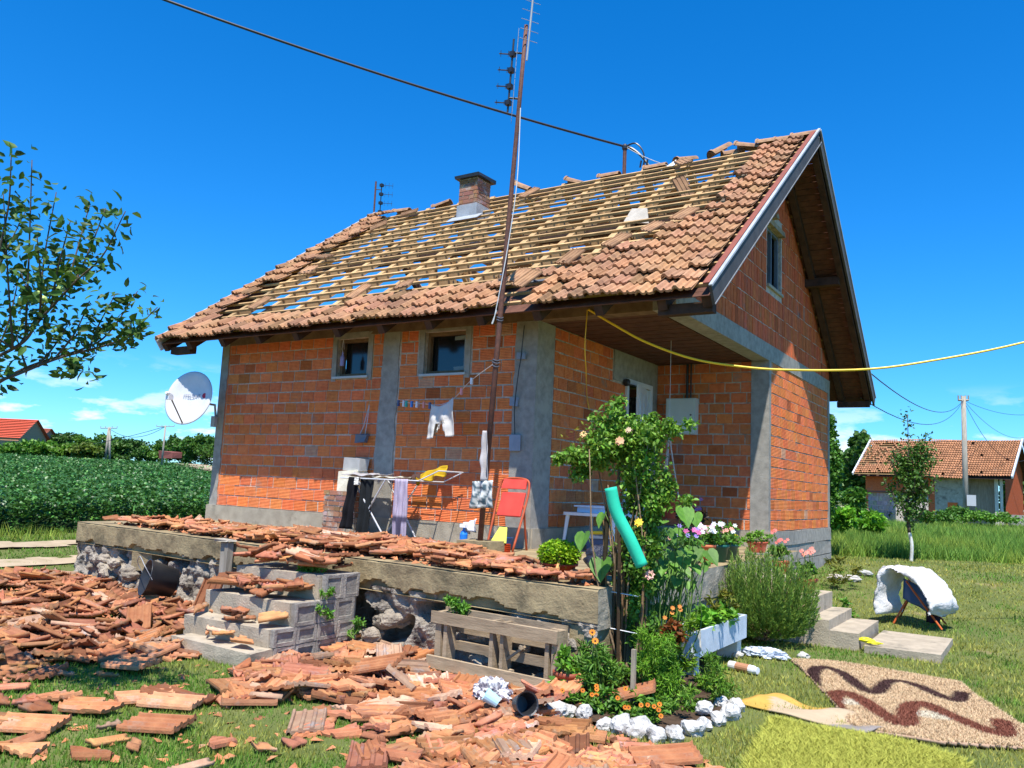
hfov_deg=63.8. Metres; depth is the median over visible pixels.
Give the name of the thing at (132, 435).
distant lines
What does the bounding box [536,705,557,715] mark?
roof tile
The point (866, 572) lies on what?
white stone
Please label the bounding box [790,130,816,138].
ridge tile
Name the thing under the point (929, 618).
dark cloth
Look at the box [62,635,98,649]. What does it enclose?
roof tile
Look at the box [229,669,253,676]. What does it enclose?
roof tile
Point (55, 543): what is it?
field track
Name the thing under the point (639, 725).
edging stone
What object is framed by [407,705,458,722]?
roof tile
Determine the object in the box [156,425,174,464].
pole
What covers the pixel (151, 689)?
roof tile
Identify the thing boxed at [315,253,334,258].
slipped tile
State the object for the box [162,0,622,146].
power cable
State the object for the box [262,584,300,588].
roof tile
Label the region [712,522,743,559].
white petunia pot
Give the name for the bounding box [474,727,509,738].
roof tile
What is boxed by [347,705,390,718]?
roof tile
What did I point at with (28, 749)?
roof tile
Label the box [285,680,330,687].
roof tile
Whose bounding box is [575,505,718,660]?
bean plant
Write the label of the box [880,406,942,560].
young tree
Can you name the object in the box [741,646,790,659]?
plastic wrap
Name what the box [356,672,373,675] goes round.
roof tile
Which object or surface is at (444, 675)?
roof tile
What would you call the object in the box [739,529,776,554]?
saucer pot
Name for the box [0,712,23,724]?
roof tile
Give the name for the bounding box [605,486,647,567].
foam noodle
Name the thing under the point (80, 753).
roof tile
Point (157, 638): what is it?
roof tile
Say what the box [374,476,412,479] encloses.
pale garment
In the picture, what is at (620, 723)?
edging stone
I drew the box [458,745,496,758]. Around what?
roof tile
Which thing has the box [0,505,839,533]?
soya canopy
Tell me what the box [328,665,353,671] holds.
roof tile
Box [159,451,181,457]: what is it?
brick pile
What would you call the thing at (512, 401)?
junction box
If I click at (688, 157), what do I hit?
ridge tile
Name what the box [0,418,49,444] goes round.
house
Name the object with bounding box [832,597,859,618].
weeds
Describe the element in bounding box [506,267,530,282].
slipped tile
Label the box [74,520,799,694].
concrete terrace
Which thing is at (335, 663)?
roof tile
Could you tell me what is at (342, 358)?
hanging bottle
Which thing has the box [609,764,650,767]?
roof tile
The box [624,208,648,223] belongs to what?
insulation board
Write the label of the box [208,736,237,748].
roof tile
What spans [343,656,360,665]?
roof tile
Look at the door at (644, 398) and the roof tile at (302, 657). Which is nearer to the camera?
the roof tile at (302, 657)
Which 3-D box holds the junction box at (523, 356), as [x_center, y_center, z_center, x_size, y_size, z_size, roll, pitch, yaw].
[0.117,-0.346,10.202,0.132,0.096,0.041,-2,-9,32]
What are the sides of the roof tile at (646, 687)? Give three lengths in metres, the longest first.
0.368 x 0.227 x 0.050 m
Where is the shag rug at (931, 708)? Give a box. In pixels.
[791,657,1023,749]
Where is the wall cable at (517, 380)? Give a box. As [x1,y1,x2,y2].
[514,325,524,433]
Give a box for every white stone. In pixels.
[732,651,743,658]
[796,651,810,658]
[827,574,843,579]
[844,574,861,581]
[858,570,873,575]
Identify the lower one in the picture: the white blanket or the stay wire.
the white blanket
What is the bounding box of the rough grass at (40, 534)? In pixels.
[0,521,76,540]
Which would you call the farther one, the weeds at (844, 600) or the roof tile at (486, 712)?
the weeds at (844, 600)
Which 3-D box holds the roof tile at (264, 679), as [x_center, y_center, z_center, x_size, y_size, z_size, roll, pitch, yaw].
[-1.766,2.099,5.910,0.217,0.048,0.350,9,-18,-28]
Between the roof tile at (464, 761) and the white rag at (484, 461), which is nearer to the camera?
the roof tile at (464, 761)
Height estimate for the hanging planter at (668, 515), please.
2.374 m
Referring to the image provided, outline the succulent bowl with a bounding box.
[536,538,582,575]
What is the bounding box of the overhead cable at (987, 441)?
[966,406,1023,461]
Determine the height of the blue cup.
0.119 m
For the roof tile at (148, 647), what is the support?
on the lawn at (852, 592)
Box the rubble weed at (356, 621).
[347,616,365,638]
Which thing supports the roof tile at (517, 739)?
on the broken tile rubble
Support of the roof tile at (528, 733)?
on the lawn at (852, 592)
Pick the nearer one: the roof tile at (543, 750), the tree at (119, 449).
the roof tile at (543, 750)
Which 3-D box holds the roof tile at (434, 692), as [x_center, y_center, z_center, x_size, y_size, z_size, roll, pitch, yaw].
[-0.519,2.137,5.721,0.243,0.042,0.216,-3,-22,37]
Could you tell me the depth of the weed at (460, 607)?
6.67 m
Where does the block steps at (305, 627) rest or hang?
on the lawn at (852, 592)
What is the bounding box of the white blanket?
[873,565,958,616]
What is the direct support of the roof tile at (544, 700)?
on the broken tile rubble
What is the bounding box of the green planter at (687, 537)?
[666,524,706,566]
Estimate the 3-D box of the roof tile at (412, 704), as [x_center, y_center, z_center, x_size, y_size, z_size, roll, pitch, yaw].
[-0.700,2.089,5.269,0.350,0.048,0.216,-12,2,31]
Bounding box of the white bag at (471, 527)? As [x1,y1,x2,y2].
[463,519,476,533]
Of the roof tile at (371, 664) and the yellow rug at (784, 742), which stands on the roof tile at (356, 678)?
the roof tile at (371, 664)
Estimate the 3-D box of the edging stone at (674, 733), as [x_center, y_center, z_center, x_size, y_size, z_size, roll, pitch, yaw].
[1.002,2.163,5.069,0.140,0.124,0.140,-2,-9,32]
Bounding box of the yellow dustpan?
[492,527,506,542]
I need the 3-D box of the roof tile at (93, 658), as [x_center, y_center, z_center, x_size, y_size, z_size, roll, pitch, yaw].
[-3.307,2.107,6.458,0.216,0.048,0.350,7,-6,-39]
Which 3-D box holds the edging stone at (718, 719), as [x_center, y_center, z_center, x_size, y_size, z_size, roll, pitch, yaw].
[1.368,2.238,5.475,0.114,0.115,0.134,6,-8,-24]
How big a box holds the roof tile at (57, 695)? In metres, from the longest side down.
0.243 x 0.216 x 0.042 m
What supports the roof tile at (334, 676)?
on the roof tile
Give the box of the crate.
[586,535,621,548]
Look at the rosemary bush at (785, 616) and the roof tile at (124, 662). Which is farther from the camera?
the rosemary bush at (785, 616)
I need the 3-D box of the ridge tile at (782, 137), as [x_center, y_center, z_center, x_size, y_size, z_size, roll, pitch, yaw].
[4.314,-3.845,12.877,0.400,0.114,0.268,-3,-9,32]
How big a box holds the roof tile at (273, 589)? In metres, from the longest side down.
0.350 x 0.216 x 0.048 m
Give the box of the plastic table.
[562,512,637,541]
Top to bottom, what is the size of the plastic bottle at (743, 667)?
0.076 m
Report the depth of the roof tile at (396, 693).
5.56 m
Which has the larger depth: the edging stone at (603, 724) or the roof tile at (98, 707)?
the edging stone at (603, 724)
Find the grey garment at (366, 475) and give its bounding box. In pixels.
[341,472,393,478]
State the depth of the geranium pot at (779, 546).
9.92 m
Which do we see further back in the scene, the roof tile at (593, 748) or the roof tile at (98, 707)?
the roof tile at (98, 707)
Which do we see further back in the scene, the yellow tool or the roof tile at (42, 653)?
the yellow tool
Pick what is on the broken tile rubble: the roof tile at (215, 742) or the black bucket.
the black bucket
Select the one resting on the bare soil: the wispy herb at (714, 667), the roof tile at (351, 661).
the wispy herb at (714, 667)
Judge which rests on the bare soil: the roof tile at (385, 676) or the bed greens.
the bed greens
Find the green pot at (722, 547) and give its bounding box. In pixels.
[700,520,737,561]
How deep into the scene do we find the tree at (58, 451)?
103.72 m
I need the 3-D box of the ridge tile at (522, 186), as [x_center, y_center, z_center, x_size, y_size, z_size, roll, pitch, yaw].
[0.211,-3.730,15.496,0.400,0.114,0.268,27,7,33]
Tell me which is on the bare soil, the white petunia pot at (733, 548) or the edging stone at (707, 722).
the edging stone at (707, 722)
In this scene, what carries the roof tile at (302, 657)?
on the roof tile at (320, 655)
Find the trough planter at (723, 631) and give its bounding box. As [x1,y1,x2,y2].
[683,601,746,675]
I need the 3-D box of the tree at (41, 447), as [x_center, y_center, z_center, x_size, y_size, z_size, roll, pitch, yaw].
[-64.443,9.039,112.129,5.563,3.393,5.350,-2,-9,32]
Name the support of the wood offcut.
in the wooden pallet
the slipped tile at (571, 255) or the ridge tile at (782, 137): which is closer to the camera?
the slipped tile at (571, 255)
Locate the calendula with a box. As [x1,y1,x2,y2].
[582,629,619,700]
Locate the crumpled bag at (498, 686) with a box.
[472,676,512,702]
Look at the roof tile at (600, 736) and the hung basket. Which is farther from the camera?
the hung basket
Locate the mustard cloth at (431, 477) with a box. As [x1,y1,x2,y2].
[416,465,447,485]
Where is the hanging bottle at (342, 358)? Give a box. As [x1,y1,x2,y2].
[340,340,344,365]
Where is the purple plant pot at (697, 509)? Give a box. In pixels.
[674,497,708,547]
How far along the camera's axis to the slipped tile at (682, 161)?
13.23 m
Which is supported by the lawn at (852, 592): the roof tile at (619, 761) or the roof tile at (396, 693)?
the roof tile at (619, 761)
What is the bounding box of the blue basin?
[490,537,512,543]
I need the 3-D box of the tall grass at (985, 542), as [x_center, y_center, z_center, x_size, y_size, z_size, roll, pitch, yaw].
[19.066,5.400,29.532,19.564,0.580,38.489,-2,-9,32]
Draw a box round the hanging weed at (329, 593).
[314,585,335,619]
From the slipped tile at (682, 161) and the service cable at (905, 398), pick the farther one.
the service cable at (905, 398)
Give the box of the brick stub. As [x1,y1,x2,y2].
[322,457,369,531]
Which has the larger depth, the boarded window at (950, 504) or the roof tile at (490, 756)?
the boarded window at (950, 504)
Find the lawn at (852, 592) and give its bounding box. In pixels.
[0,502,1023,767]
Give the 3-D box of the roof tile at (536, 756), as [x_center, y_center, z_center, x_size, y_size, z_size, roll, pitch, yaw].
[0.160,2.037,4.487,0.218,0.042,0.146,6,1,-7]
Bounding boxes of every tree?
[0,140,163,395]
[0,441,34,454]
[18,438,57,455]
[48,442,77,456]
[50,432,75,446]
[61,432,85,442]
[65,441,103,458]
[72,432,119,458]
[94,441,133,459]
[121,438,153,460]
[130,449,150,461]
[140,443,168,461]
[151,433,177,461]
[169,437,193,463]
[179,433,209,463]
[197,435,213,464]
[203,437,214,460]
[830,414,844,522]
[838,449,845,492]
[841,428,870,497]
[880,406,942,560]
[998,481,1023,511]
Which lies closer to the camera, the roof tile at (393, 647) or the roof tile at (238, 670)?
the roof tile at (238, 670)
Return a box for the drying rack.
[340,470,463,536]
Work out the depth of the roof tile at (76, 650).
6.37 m
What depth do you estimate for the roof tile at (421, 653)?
6.91 m
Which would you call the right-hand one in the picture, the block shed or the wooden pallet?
the block shed
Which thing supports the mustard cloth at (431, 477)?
on the drying rack
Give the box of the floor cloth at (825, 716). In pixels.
[742,693,896,732]
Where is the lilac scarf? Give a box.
[392,479,407,535]
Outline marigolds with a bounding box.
[560,683,670,725]
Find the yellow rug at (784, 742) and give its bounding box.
[737,714,974,767]
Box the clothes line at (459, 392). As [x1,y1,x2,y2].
[400,364,492,404]
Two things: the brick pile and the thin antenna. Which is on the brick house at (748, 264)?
the thin antenna
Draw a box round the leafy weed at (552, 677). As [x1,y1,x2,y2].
[547,676,565,682]
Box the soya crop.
[0,453,211,532]
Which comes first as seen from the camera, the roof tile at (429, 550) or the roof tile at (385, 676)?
the roof tile at (385, 676)
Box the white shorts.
[427,398,453,438]
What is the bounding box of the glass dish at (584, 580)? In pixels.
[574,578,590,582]
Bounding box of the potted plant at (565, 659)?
[552,643,584,692]
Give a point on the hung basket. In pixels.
(361, 438)
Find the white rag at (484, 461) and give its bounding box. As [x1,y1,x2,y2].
[480,431,487,480]
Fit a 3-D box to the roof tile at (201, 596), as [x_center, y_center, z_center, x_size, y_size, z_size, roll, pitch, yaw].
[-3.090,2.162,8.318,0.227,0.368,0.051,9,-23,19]
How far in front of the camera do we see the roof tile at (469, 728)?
4.93 m
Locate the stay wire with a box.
[627,148,667,165]
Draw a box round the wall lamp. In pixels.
[623,379,629,385]
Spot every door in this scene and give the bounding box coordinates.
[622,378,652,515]
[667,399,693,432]
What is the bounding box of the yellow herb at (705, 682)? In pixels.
[676,669,730,707]
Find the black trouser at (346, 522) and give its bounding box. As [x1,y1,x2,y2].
[339,477,359,528]
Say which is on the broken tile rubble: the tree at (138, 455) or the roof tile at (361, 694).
the roof tile at (361, 694)
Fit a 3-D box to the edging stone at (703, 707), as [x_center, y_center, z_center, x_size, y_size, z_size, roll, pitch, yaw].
[1.302,2.195,5.576,0.122,0.100,0.092,0,-8,18]
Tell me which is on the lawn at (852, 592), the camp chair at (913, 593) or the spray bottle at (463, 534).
the camp chair at (913, 593)
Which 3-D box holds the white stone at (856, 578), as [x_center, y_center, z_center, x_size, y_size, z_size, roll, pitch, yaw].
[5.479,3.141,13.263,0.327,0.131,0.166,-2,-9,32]
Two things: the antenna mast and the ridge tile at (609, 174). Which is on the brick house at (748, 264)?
the ridge tile at (609, 174)
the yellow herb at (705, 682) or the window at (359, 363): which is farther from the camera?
the window at (359, 363)
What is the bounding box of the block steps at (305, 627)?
[171,562,359,665]
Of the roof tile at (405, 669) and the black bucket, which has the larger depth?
the black bucket
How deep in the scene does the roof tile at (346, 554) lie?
7.45 m
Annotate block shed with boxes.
[867,490,933,524]
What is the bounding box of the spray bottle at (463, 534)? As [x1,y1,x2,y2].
[460,524,468,539]
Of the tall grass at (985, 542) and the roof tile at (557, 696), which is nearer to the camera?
the roof tile at (557, 696)
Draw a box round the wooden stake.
[630,649,636,709]
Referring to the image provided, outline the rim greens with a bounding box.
[607,656,644,683]
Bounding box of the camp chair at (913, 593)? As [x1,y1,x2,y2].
[893,578,946,629]
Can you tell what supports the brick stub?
on the concrete terrace
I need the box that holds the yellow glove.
[859,637,883,644]
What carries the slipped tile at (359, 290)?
on the brick house at (748, 264)
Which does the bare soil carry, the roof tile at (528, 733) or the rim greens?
the rim greens
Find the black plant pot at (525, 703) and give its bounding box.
[512,690,538,716]
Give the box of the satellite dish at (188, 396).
[165,371,217,426]
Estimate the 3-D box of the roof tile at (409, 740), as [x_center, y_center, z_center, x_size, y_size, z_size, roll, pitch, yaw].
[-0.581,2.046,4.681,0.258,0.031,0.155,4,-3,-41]
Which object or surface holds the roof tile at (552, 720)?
on the roof tile at (582, 724)
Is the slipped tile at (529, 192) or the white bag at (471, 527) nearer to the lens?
the white bag at (471, 527)
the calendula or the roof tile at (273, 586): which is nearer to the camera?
the calendula
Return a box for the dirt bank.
[176,463,211,470]
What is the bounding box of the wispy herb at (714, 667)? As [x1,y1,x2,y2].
[691,649,742,699]
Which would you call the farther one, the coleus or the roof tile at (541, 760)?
the coleus
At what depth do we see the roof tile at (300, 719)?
4.97 m
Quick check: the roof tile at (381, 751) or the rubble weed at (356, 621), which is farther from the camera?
the rubble weed at (356, 621)
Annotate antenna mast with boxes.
[477,0,540,540]
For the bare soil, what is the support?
on the lawn at (852, 592)
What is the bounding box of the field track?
[0,540,77,547]
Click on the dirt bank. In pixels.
(206, 467)
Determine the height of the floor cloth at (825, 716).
0.063 m
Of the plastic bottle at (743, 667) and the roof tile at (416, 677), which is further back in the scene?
the plastic bottle at (743, 667)
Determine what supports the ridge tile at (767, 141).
on the brick house at (748, 264)
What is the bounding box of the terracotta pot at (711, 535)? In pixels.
[693,521,721,563]
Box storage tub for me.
[574,505,629,513]
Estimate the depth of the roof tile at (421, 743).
4.66 m
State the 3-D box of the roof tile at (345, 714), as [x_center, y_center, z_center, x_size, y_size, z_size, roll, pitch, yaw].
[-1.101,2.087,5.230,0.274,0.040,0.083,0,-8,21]
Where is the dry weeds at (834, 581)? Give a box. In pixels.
[823,555,864,588]
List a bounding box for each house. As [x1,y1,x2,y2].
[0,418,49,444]
[44,428,56,437]
[154,128,875,572]
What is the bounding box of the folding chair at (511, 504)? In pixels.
[487,477,529,551]
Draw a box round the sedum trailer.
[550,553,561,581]
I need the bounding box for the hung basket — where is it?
[355,343,374,442]
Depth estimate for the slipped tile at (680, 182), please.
12.20 m
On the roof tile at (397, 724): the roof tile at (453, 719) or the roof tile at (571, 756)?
the roof tile at (453, 719)
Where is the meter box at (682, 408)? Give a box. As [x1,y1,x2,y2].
[666,364,698,434]
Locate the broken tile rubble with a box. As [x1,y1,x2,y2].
[0,514,711,767]
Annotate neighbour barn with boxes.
[852,439,1023,524]
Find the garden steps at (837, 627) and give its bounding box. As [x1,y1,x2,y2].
[746,570,952,663]
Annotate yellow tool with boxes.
[590,531,610,534]
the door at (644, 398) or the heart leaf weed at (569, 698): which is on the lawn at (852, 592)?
the heart leaf weed at (569, 698)
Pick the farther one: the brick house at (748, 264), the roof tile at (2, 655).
the brick house at (748, 264)
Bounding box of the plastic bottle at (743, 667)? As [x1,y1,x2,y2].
[727,661,759,674]
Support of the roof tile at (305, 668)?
on the roof tile at (334, 676)
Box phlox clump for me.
[644,649,685,697]
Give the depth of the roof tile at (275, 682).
5.63 m
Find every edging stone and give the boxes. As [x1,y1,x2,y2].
[544,700,568,717]
[564,702,576,717]
[575,704,592,718]
[596,717,611,731]
[609,713,630,736]
[625,715,652,738]
[646,724,666,744]
[665,724,684,742]
[680,720,705,736]
[695,700,713,715]
[697,716,712,731]
[711,710,726,726]
[713,696,728,707]
[720,703,741,720]
[727,697,744,711]
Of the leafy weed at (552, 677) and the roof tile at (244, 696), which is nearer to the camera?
the roof tile at (244, 696)
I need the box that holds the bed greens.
[623,681,696,716]
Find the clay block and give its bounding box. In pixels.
[502,544,510,551]
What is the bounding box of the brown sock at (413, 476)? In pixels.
[410,473,420,479]
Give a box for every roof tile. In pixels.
[0,653,5,659]
[0,711,71,733]
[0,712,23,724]
[0,740,12,750]
[0,742,49,758]
[16,662,68,681]
[26,690,82,700]
[31,650,63,657]
[58,694,105,704]
[58,700,123,713]
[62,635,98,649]
[70,745,113,760]
[72,646,97,655]
[79,648,109,660]
[97,654,147,661]
[100,655,161,670]
[113,686,174,703]
[116,711,196,733]
[131,641,180,657]
[132,642,180,661]
[133,624,165,642]
[136,636,161,640]
[136,691,208,709]
[140,682,197,696]
[193,577,222,605]
[206,678,246,693]
[207,576,238,585]
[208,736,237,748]
[221,696,277,705]
[228,681,249,698]
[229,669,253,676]
[235,694,251,698]
[237,575,264,585]
[240,670,273,682]
[245,672,287,681]
[254,657,280,667]
[254,667,281,672]
[254,683,293,691]
[258,578,293,591]
[261,673,310,683]
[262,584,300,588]
[263,652,292,659]
[263,677,295,702]
[272,654,300,667]
[279,668,296,676]
[281,653,325,659]
[282,587,312,590]
[283,662,331,674]
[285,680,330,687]
[286,708,326,734]
[291,668,302,697]
[291,730,321,738]
[295,718,334,729]
[297,677,342,700]
[298,658,325,666]
[310,651,333,659]
[310,672,353,679]
[311,683,369,703]
[321,707,350,718]
[321,722,361,738]
[323,659,350,666]
[324,551,358,556]
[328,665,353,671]
[329,694,390,709]
[330,678,378,699]
[333,684,360,691]
[337,688,375,697]
[338,692,345,701]
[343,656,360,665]
[343,696,399,709]
[345,639,378,649]
[345,740,387,767]
[346,674,388,682]
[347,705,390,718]
[349,650,406,673]
[350,704,406,723]
[354,719,412,738]
[355,735,379,759]
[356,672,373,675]
[356,723,389,731]
[358,639,395,644]
[366,648,391,653]
[369,714,391,724]
[372,676,407,688]
[372,746,408,761]
[374,665,409,675]
[376,643,402,655]
[379,669,398,680]
[379,685,431,701]
[379,747,422,761]
[385,686,413,697]
[385,741,426,763]
[386,664,416,690]
[387,704,412,715]
[389,680,419,685]
[396,659,429,672]
[396,700,434,720]
[396,737,417,747]
[398,759,440,767]
[400,712,459,732]
[404,644,418,650]
[404,671,419,674]
[407,648,433,659]
[407,670,441,676]
[407,673,436,687]
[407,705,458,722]
[411,721,451,730]
[415,733,474,758]
[418,723,441,737]
[420,548,465,554]
[420,686,440,694]
[423,677,453,682]
[424,689,462,701]
[424,734,455,752]
[428,680,460,690]
[430,700,447,708]
[432,740,465,760]
[437,679,475,698]
[440,671,448,678]
[447,701,470,719]
[447,762,461,767]
[449,674,456,680]
[452,671,483,684]
[453,699,509,711]
[453,721,474,734]
[454,750,500,767]
[456,693,475,699]
[457,759,474,767]
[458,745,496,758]
[459,680,478,699]
[460,733,494,740]
[460,744,512,767]
[470,702,492,717]
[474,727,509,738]
[476,732,526,751]
[477,708,491,715]
[486,716,533,733]
[490,561,528,568]
[490,719,525,730]
[491,736,527,751]
[492,738,532,765]
[496,714,555,732]
[498,754,551,767]
[499,757,545,767]
[500,739,541,760]
[501,729,521,738]
[508,696,553,706]
[510,688,521,694]
[511,720,538,727]
[512,685,535,694]
[517,729,564,737]
[520,748,548,762]
[522,735,552,754]
[527,730,570,749]
[534,715,571,725]
[535,680,562,693]
[535,685,553,696]
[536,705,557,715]
[538,716,592,734]
[540,726,569,735]
[540,749,590,767]
[544,689,574,703]
[550,669,584,701]
[551,732,589,753]
[558,724,595,734]
[567,764,608,767]
[569,753,595,765]
[571,730,606,743]
[575,748,615,760]
[576,747,618,760]
[580,757,602,762]
[583,760,621,767]
[584,742,597,750]
[596,741,625,752]
[602,678,655,703]
[602,756,633,767]
[608,749,633,762]
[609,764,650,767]
[628,740,702,765]
[649,760,682,767]
[682,765,724,767]
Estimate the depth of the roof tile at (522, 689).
5.77 m
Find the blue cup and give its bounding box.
[482,688,500,706]
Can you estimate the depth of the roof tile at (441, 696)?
5.48 m
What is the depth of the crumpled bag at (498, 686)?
5.56 m
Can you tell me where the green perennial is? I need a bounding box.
[571,638,628,687]
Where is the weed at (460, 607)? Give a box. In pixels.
[443,594,470,615]
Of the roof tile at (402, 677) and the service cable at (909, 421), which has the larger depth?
the service cable at (909, 421)
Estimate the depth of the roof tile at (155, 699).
5.23 m
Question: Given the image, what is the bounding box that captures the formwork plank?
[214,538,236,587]
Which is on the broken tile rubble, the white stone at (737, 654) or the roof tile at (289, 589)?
the roof tile at (289, 589)
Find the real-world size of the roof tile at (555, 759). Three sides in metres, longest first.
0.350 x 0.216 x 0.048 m
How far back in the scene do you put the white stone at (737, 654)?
7.75 m
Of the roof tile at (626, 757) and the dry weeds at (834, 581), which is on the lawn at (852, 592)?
the dry weeds at (834, 581)
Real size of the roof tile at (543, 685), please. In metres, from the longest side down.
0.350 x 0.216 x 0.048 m
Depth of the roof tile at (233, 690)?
5.53 m
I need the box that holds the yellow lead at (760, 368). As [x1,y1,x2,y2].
[588,309,1023,371]
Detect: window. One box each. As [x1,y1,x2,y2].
[331,331,373,381]
[417,326,471,378]
[766,213,785,297]
[948,502,957,514]
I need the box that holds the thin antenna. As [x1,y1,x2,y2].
[370,181,392,257]
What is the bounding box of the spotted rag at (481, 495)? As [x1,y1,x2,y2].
[469,480,492,507]
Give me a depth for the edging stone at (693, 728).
5.19 m
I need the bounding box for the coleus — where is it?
[649,617,689,650]
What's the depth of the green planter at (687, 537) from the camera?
8.34 m
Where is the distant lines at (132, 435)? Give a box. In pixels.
[94,427,163,443]
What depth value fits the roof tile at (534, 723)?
5.05 m
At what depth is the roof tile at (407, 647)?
7.08 m
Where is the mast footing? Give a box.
[457,538,504,551]
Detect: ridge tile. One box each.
[391,207,411,213]
[431,199,452,207]
[514,180,531,189]
[563,176,582,183]
[596,171,621,177]
[642,162,667,169]
[672,156,698,164]
[707,142,732,158]
[720,148,747,156]
[733,141,760,150]
[755,136,781,144]
[773,135,800,141]
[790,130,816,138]
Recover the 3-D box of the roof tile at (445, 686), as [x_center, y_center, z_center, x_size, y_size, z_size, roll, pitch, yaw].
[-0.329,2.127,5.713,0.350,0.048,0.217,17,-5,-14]
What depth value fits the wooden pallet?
6.37 m
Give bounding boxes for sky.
[0,0,1023,509]
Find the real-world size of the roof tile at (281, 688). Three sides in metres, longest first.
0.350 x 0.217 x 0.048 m
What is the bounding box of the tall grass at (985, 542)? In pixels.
[831,518,1023,563]
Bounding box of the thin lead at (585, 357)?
[584,310,589,409]
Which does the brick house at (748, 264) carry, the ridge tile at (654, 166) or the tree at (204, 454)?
the ridge tile at (654, 166)
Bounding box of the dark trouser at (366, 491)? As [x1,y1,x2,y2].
[355,477,373,532]
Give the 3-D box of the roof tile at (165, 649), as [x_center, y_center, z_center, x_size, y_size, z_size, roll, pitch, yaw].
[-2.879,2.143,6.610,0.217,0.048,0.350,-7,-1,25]
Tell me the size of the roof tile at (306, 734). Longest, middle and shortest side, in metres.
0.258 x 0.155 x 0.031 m
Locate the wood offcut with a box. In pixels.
[498,645,525,664]
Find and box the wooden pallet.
[426,606,567,686]
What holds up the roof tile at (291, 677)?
on the roof tile at (268, 674)
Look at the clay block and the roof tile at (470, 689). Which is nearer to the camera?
the roof tile at (470, 689)
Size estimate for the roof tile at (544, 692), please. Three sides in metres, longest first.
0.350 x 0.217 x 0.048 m
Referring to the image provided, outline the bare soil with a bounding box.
[570,657,721,727]
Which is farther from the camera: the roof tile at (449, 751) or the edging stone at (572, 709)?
the edging stone at (572, 709)
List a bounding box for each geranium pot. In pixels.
[767,528,790,572]
[794,547,818,591]
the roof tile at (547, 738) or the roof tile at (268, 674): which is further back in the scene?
the roof tile at (268, 674)
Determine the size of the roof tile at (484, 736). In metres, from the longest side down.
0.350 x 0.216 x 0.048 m
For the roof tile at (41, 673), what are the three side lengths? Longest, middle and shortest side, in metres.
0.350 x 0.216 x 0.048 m
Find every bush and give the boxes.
[550,393,699,687]
[625,621,686,701]
[717,542,822,641]
[830,505,858,534]
[838,486,871,517]
[851,506,890,533]
[888,507,959,523]
[934,505,970,523]
[953,508,1023,524]
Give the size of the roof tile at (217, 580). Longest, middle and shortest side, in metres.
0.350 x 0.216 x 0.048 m
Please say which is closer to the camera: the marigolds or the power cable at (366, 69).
the marigolds
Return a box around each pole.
[100,426,116,459]
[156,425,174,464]
[622,142,655,186]
[957,395,975,523]
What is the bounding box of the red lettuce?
[703,587,739,611]
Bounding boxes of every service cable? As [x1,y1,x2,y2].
[860,398,961,424]
[871,373,962,412]
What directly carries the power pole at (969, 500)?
on the lawn at (852, 592)
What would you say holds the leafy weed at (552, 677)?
on the bare soil
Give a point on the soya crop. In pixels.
(40, 486)
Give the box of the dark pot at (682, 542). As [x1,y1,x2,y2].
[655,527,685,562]
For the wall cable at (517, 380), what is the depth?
10.15 m
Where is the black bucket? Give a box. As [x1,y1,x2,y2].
[137,556,179,596]
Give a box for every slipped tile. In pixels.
[247,295,271,309]
[297,265,317,274]
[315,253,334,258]
[346,282,371,298]
[348,226,360,235]
[370,219,386,230]
[393,278,413,289]
[400,208,418,216]
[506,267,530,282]
[511,268,542,287]
[518,187,539,197]
[555,248,584,264]
[601,231,632,246]
[640,220,664,231]
[669,205,699,219]
[671,174,694,195]
[674,157,692,165]
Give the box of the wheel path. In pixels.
[0,555,76,566]
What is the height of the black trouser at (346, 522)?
0.662 m
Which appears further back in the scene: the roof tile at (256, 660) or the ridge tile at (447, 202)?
the ridge tile at (447, 202)
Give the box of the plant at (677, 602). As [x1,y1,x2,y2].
[668,597,686,677]
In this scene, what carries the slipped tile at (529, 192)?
on the brick house at (748, 264)
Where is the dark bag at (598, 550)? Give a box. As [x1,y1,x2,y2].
[583,543,617,571]
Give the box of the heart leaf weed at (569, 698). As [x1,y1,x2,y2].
[560,692,573,703]
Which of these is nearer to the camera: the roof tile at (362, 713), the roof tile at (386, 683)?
the roof tile at (362, 713)
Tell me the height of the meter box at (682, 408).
1.120 m
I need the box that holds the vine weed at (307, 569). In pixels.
[295,555,328,573]
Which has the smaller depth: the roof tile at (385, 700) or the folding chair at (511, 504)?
the roof tile at (385, 700)
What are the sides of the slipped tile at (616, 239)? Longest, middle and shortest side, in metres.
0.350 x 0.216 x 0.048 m
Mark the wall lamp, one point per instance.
(626, 382)
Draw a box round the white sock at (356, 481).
[354,477,360,484]
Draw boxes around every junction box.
[509,397,518,405]
[509,434,520,450]
[516,352,526,359]
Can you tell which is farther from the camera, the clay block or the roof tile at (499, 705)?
the clay block
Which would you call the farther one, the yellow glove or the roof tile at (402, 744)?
the yellow glove
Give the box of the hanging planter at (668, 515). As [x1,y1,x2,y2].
[661,359,679,518]
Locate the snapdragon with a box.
[663,605,699,684]
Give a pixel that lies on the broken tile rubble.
(50, 624)
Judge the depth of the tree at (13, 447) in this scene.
109.31 m
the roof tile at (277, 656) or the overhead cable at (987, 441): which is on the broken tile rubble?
the roof tile at (277, 656)
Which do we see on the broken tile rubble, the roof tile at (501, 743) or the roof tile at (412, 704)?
the roof tile at (501, 743)
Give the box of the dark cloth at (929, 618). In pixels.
[926,612,939,623]

